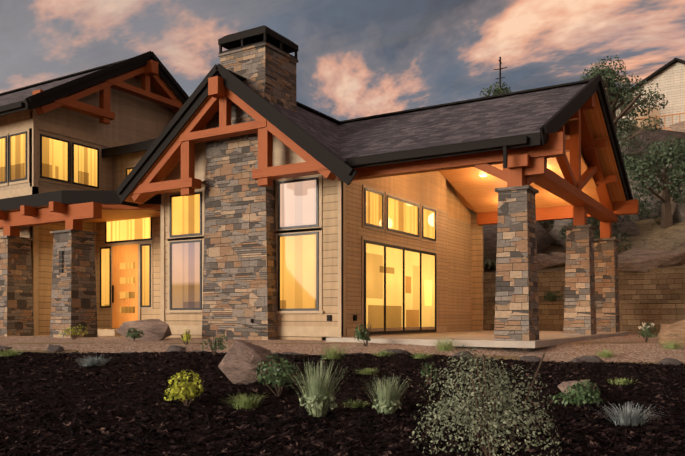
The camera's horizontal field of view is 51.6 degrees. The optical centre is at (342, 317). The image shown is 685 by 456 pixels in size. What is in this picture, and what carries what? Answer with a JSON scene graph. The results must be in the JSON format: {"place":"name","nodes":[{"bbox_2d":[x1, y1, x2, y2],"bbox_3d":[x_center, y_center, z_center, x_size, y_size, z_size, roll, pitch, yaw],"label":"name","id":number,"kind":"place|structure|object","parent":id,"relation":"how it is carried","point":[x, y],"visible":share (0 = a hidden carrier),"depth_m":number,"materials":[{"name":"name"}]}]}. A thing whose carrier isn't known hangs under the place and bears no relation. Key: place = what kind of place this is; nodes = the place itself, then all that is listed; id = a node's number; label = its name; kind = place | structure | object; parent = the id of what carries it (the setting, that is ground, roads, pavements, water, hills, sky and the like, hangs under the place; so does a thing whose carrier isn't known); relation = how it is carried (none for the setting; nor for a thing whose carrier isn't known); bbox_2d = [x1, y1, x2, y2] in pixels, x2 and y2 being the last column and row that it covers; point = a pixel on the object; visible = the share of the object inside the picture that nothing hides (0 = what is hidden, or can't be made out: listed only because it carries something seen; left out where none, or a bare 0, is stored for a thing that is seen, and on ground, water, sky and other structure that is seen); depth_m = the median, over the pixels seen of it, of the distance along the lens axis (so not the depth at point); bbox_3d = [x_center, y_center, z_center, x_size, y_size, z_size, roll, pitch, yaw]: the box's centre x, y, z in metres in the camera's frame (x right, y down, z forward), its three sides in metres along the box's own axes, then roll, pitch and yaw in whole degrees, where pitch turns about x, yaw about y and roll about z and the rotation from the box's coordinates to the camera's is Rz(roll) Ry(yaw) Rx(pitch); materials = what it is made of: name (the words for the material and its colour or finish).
{"place":"outdoors","nodes":[
{"label":"outdoors","id":0,"kind":"place"},
{"bbox_2d":[0,0,684,120],"label":"sky","id":1,"kind":"structure","parent":0,"point":[356,58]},
{"bbox_2d":[5,219,684,363],"bbox_3d":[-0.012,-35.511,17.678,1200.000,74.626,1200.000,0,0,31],"label":"terrain","id":2,"kind":"structure","parent":0,"point":[656,236],"depth_m":30.79,"materials":[{"name":"brown soil"}]},
{"bbox_2d":[0,349,684,455],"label":"mulch bed","id":3,"kind":"object","parent":2,"relation":"on","point":[279,405],"depth_m":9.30,"materials":[{"name":"brown wood"}]},
{"bbox_2d":[0,349,23,355],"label":"plant tuft","id":4,"kind":"object","parent":3,"relation":"on","point":[9,352],"visible":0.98,"depth_m":12.96,"materials":[{"name":"green plant"}]},
{"bbox_2d":[77,356,109,366],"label":"blue plant","id":5,"kind":"object","parent":3,"relation":"on","point":[90,361],"visible":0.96,"depth_m":12.06,"materials":[{"name":"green plant"}]},
{"bbox_2d":[164,370,204,405],"bbox_3d":[-2.029,0.925,9.114,0.506,0.500,0.702,0,0,-11],"label":"yellow plant","id":6,"kind":"object","parent":3,"relation":"on","point":[184,389],"visible":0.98,"depth_m":9.02,"materials":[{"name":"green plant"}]},
{"bbox_2d":[200,333,227,355],"bbox_3d":[-2.357,0.506,13.024,0.341,0.459,0.507,0,0,67],"label":"plant","id":7,"kind":"object","parent":3,"relation":"on","point":[215,343],"visible":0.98,"depth_m":13.03,"materials":[{"name":"green plant"}]},
{"bbox_2d":[221,393,264,408],"bbox_3d":[-1.267,1.056,9.110,0.685,0.214,0.722,0,0,-8],"label":"plant tuft","id":8,"kind":"object","parent":3,"relation":"on","point":[245,400],"visible":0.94,"depth_m":9.05,"materials":[{"name":"green plant"}]},
{"bbox_2d":[255,353,302,396],"bbox_3d":[-0.884,0.792,9.725,0.684,0.621,0.704,0,0,31],"label":"plant","id":9,"kind":"object","parent":3,"relation":"on","point":[278,379],"visible":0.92,"depth_m":9.58,"materials":[{"name":"green plant"}]},
{"bbox_2d":[285,360,352,416],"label":"ornamental grass","id":10,"kind":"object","parent":3,"relation":"on","point":[317,395],"depth_m":8.47,"materials":[{"name":"green plant"}]},
{"bbox_2d":[303,343,350,359],"bbox_3d":[-0.143,0.599,12.732,0.905,0.291,0.955,0,0,43],"label":"plant tuft","id":11,"kind":"object","parent":3,"relation":"on","point":[331,354],"visible":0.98,"depth_m":12.65,"materials":[{"name":"green plant"}]},
{"bbox_2d":[337,399,369,407],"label":"plant tuft","id":12,"kind":"object","parent":3,"relation":"on","point":[362,405],"visible":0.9,"depth_m":9.07,"materials":[{"name":"green plant"}]},
{"bbox_2d":[356,368,377,374],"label":"plant tuft","id":13,"kind":"object","parent":3,"relation":"on","point":[367,372],"visible":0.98,"depth_m":11.07,"materials":[{"name":"green plant"}]},
{"bbox_2d":[369,350,394,355],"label":"plant tuft","id":14,"kind":"object","parent":3,"relation":"on","point":[386,352],"visible":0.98,"depth_m":12.92,"materials":[{"name":"green plant"}]},
{"bbox_2d":[360,374,412,414],"bbox_3d":[0.522,0.929,8.722,0.778,0.500,0.737,0,0,31],"label":"grassy plant","id":15,"kind":"object","parent":3,"relation":"on","point":[385,402],"visible":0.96,"depth_m":8.61,"materials":[{"name":"green plant"}]},
{"bbox_2d":[412,352,434,358],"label":"plant tuft","id":16,"kind":"object","parent":3,"relation":"on","point":[421,355],"visible":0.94,"depth_m":12.57,"materials":[{"name":"green plant"}]},
{"bbox_2d":[420,362,437,383],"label":"plant","id":17,"kind":"object","parent":3,"relation":"on","point":[423,368],"visible":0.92,"depth_m":10.63,"materials":[{"name":"green plant"}]},
{"bbox_2d":[409,344,561,455],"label":"bush","id":18,"kind":"object","parent":3,"relation":"on","point":[491,420],"visible":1,"depth_m":6.20,"materials":[{"name":"green plant"}]},
{"bbox_2d":[553,379,602,408],"bbox_3d":[2.950,0.977,8.914,0.592,0.400,0.680,0,0,16],"label":"plant","id":19,"kind":"object","parent":3,"relation":"on","point":[579,397],"visible":0.96,"depth_m":8.74,"materials":[{"name":"green plant"}]},
{"bbox_2d":[608,377,639,384],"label":"plant tuft","id":20,"kind":"object","parent":3,"relation":"on","point":[623,381],"visible":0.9,"depth_m":10.46,"materials":[{"name":"green plant"}]},
{"bbox_2d":[594,401,667,426],"bbox_3d":[3.324,1.090,8.100,0.950,0.272,0.873,0,0,-11],"label":"blue plant","id":21,"kind":"object","parent":3,"relation":"on","point":[622,418],"visible":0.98,"depth_m":8.10,"materials":[{"name":"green plant"}]},
{"bbox_2d":[0,334,684,361],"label":"gravel ground band","id":22,"kind":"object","parent":2,"relation":"on","point":[630,352],"depth_m":15.38,"materials":[{"name":"beige gravel"}]},
{"bbox_2d":[58,324,87,339],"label":"plant","id":23,"kind":"object","parent":22,"relation":"on","point":[74,331],"visible":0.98,"depth_m":18.63,"materials":[{"name":"yellow plant"}]},
{"bbox_2d":[126,328,144,340],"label":"plant","id":24,"kind":"object","parent":22,"relation":"on","point":[133,334],"visible":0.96,"depth_m":17.47,"materials":[{"name":"green plant"}]},
{"bbox_2d":[180,329,191,344],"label":"plant","id":25,"kind":"object","parent":22,"relation":"on","point":[187,337],"visible":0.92,"depth_m":15.79,"materials":[{"name":"yellow plant"}]},
{"bbox_2d":[0,25,638,350],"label":"house","id":26,"kind":"structure","parent":22,"relation":"on","point":[241,192],"depth_m":20.11,"materials":[{"name":"stone"}]},
{"bbox_2d":[0,344,683,364],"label":"border stones","id":27,"kind":"object","parent":22,"relation":"on","point":[59,348],"visible":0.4,"depth_m":14.02,"materials":[{"name":"stone"}]},
{"bbox_2d":[115,319,589,392],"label":"boulders","id":28,"kind":"object","parent":22,"relation":"on","point":[241,360],"visible":0.67,"depth_m":10.35,"materials":[{"name":"brown stone"}]},
{"bbox_2d":[354,322,370,345],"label":"plant","id":29,"kind":"object","parent":22,"relation":"on","point":[362,335],"visible":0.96,"depth_m":15.53,"materials":[{"name":"green plant"}]},
{"bbox_2d":[426,335,460,350],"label":"plant tuft","id":30,"kind":"object","parent":22,"relation":"on","point":[443,347],"visible":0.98,"depth_m":14.87,"materials":[{"name":"green plant"}]},
{"bbox_2d":[322,330,628,347],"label":"patio slab","id":31,"kind":"structure","parent":22,"relation":"on","point":[485,338],"depth_m":16.41,"materials":[{"name":"concrete"}]},
{"bbox_2d":[594,348,617,357],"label":"plant tuft","id":32,"kind":"object","parent":22,"relation":"on","point":[606,354],"visible":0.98,"depth_m":14.03,"materials":[{"name":"green plant"}]},
{"bbox_2d":[638,322,656,341],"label":"white plant","id":33,"kind":"object","parent":22,"relation":"on","point":[648,331],"visible":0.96,"depth_m":16.61,"materials":[{"name":"green plant"}]},
{"bbox_2d":[657,340,682,348],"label":"plant tuft","id":34,"kind":"object","parent":22,"relation":"on","point":[670,345],"visible":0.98,"depth_m":15.23,"materials":[{"name":"green plant"}]},
{"bbox_2d":[657,320,684,345],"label":"tan boulder","id":35,"kind":"object","parent":22,"relation":"on","point":[675,331],"visible":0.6,"depth_m":15.90,"materials":[{"name":"beige stone"}]},
{"bbox_2d":[480,81,510,96],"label":"tree","id":36,"kind":"object","parent":2,"relation":"on","point":[499,90],"visible":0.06,"depth_m":46.24,"materials":[{"name":"green plant"}]},
{"bbox_2d":[494,57,506,86],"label":"antenna pole","id":37,"kind":"object","parent":2,"relation":"on","point":[500,68],"visible":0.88,"depth_m":59.97,"materials":[{"name":"brown metal"}]},
{"bbox_2d":[539,220,553,228],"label":"shrub","id":38,"kind":"object","parent":2,"relation":"on","point":[544,223],"depth_m":35.59,"materials":[{"name":"green plant"}]},
{"bbox_2d":[483,267,684,333],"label":"retaining walls","id":39,"kind":"structure","parent":2,"relation":"on","point":[656,296],"depth_m":27.85,"materials":[{"name":"brown brick"}]},
{"bbox_2d":[544,291,562,301],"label":"planter shrub","id":40,"kind":"object","parent":39,"relation":"on","point":[550,297],"visible":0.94,"depth_m":29.00,"materials":[{"name":"green plant"}]},
{"bbox_2d":[483,128,684,264],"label":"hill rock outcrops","id":41,"kind":"object","parent":2,"relation":"on","point":[551,237],"visible":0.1,"depth_m":33.57,"materials":[{"name":"brown stone"}]},
{"bbox_2d":[483,125,640,268],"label":"sage shrubs","id":42,"kind":"object","parent":41,"relation":"on","point":[488,262],"visible":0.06,"depth_m":32.41,"materials":[{"name":"green plant"}]},
{"bbox_2d":[558,208,639,251],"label":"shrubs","id":43,"kind":"object","parent":2,"relation":"on","point":[594,222],"visible":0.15,"depth_m":31.08,"materials":[{"name":"green plant"}]},
{"bbox_2d":[537,121,684,271],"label":"hill boulders","id":44,"kind":"object","parent":2,"relation":"on","point":[639,260],"visible":0.19,"depth_m":28.55,"materials":[{"name":"brown stone"}]},
{"bbox_2d":[579,55,667,171],"bbox_3d":[14.512,-10.077,37.865,5.796,8.090,5.286,0,0,6],"label":"tree","id":45,"kind":"object","parent":2,"relation":"on","point":[607,72],"visible":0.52,"depth_m":37.69,"materials":[{"name":"green plant"}]},
{"bbox_2d":[613,91,637,132],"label":"tree","id":46,"kind":"object","parent":2,"relation":"on","point":[635,122],"visible":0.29,"depth_m":52.52,"materials":[{"name":"green plant"}]},
{"bbox_2d":[616,62,684,129],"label":"neighbour house walls","id":47,"kind":"structure","parent":2,"relation":"on","point":[670,80],"depth_m":54.88,"materials":[{"name":"beige brick"}]},
{"bbox_2d":[631,58,684,90],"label":"roof","id":48,"kind":"structure","parent":47,"relation":"on","point":[661,69],"depth_m":54.87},
{"bbox_2d":[631,113,684,130],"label":"railing","id":49,"kind":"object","parent":47,"relation":"attached to","point":[664,128],"depth_m":52.35,"materials":[{"name":"beige wood"}]},
{"bbox_2d":[624,135,684,228],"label":"tree","id":50,"kind":"object","parent":2,"relation":"on","point":[644,167],"visible":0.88,"depth_m":31.21,"materials":[{"name":"green plant"}]},
{"bbox_2d":[652,216,672,224],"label":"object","id":51,"kind":"object","parent":2,"relation":"on","point":[658,220],"visible":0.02,"depth_m":32.86,"materials":[{"name":"green plant"}]},
{"bbox_2d":[633,107,658,130],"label":"house wall","id":52,"kind":"structure","parent":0,"point":[654,112],"depth_m":55.69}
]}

